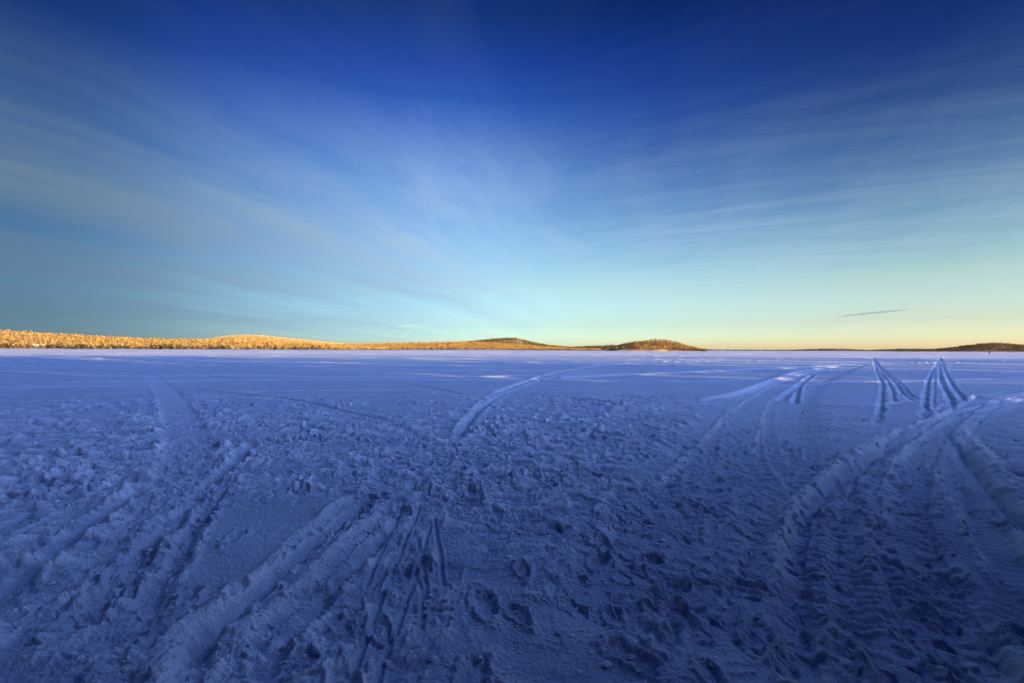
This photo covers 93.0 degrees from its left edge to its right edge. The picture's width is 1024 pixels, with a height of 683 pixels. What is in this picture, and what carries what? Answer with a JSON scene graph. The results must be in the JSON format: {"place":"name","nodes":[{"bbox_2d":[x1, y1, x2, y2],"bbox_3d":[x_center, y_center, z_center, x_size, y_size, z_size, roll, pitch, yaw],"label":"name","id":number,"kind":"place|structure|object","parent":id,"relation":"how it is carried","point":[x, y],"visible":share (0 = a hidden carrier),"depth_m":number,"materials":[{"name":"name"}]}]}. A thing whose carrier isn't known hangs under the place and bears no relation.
{"place":"outdoors","nodes":[
{"label":"outdoors","id":0,"kind":"place"},
{"bbox_2d":[0,332,367,349],"bbox_3d":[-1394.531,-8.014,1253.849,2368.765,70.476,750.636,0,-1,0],"label":"hill","id":1,"kind":"structure","parent":0,"point":[72,347],"depth_m":1009.51,"materials":[{"name":"brown plant"}]},
{"bbox_2d":[0,330,399,349],"bbox_3d":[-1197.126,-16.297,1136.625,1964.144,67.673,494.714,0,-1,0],"label":"shore birch forest","id":2,"kind":"object","parent":1,"relation":"on","point":[279,344],"visible":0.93,"depth_m":1057.65,"materials":[{"name":"brown plant"}]},
{"bbox_2d":[207,335,331,343],"bbox_3d":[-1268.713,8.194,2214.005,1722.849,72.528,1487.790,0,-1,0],"label":"hill","id":3,"kind":"structure","parent":0,"point":[261,339],"depth_m":2023.49,"materials":[{"name":"brown plant"}]},
{"bbox_2d":[202,334,340,343],"bbox_3d":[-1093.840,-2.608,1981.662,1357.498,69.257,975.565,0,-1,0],"label":"frosted fell birches","id":4,"kind":"object","parent":3,"relation":"on","point":[273,340],"visible":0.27,"depth_m":2041.24,"materials":[{"name":"plant"}]},
{"bbox_2d":[370,343,599,350],"bbox_3d":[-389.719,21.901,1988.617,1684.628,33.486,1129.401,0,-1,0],"label":"hill","id":5,"kind":"structure","parent":0,"point":[471,348],"depth_m":1543.29,"materials":[{"name":"brown plant"}]},
{"bbox_2d":[325,341,600,350],"bbox_3d":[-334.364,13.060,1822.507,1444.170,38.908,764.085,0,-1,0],"label":"shore forest","id":6,"kind":"object","parent":5,"relation":"on","point":[458,345],"visible":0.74,"depth_m":1677.34,"materials":[{"name":"brown plant"}]},
{"bbox_2d":[476,339,546,346],"bbox_3d":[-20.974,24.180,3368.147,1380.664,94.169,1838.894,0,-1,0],"label":"hill","id":7,"kind":"structure","parent":0,"point":[508,340],"depth_m":3224.03,"materials":[{"name":"brown plant"}]},
{"bbox_2d":[465,337,568,347],"bbox_3d":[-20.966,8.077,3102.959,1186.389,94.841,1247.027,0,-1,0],"label":"bare topped hill forest","id":8,"kind":"object","parent":7,"relation":"on","point":[506,339],"visible":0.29,"depth_m":3249.64,"materials":[{"name":"plant"}]},
{"bbox_2d":[0,349,1023,682],"bbox_3d":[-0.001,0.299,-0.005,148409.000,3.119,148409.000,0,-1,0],"label":"snow covered lake","id":9,"kind":"structure","parent":0,"point":[774,401],"depth_m":4.90,"materials":[{"name":"white snow"}]},
{"bbox_2d":[0,395,1023,682],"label":"snow clods","id":10,"kind":"object","parent":9,"relation":"on","point":[434,657],"visible":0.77,"depth_m":4.09,"materials":[{"name":"white snow"}]},
{"bbox_2d":[0,0,1023,350],"label":"sky","id":11,"kind":"structure","parent":0,"point":[723,175],"materials":[{"name":"blue"}]},
{"bbox_2d":[613,341,693,350],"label":"hill","id":12,"kind":"structure","parent":0,"point":[638,349],"depth_m":865.73,"materials":[{"name":"brown plant"}]},
{"bbox_2d":[605,339,706,350],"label":"wooded island pines","id":13,"kind":"object","parent":12,"relation":"on","point":[669,343],"visible":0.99,"depth_m":894.04,"materials":[{"name":"plant"}]},
{"bbox_2d":[709,349,915,350],"bbox_3d":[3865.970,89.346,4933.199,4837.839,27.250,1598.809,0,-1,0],"label":"hill","id":14,"kind":"structure","parent":0,"point":[838,349],"depth_m":4523.50,"materials":[{"name":"brown plant"}]},
{"bbox_2d":[707,348,933,350],"bbox_3d":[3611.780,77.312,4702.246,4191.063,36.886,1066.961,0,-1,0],"label":"shore forest","id":15,"kind":"object","parent":14,"relation":"on","point":[810,349],"visible":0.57,"depth_m":4510.28,"materials":[{"name":"plant"}]},
{"bbox_2d":[899,344,1023,351],"bbox_3d":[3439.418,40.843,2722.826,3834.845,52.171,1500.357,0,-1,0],"label":"hill","id":16,"kind":"structure","parent":0,"point":[987,350],"depth_m":2076.05,"materials":[{"name":"brown plant"}]},
{"bbox_2d":[892,342,1023,351],"bbox_3d":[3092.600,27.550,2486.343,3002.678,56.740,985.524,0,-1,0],"label":"hill forest","id":17,"kind":"object","parent":16,"relation":"on","point":[985,346],"visible":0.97,"depth_m":2239.96,"materials":[{"name":"plant"}]},
{"bbox_3d":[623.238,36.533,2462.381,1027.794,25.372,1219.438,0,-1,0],"label":"hill","id":18,"kind":"structure","parent":0,"visible":0},
{"bbox_2d":[566,344,622,349],"bbox_3d":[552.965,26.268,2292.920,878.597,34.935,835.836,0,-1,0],"label":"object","id":19,"kind":"object","parent":18,"relation":"on","point":[597,346],"visible":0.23,"depth_m":2274.92,"materials":[{"name":"brown wood"}]}
]}

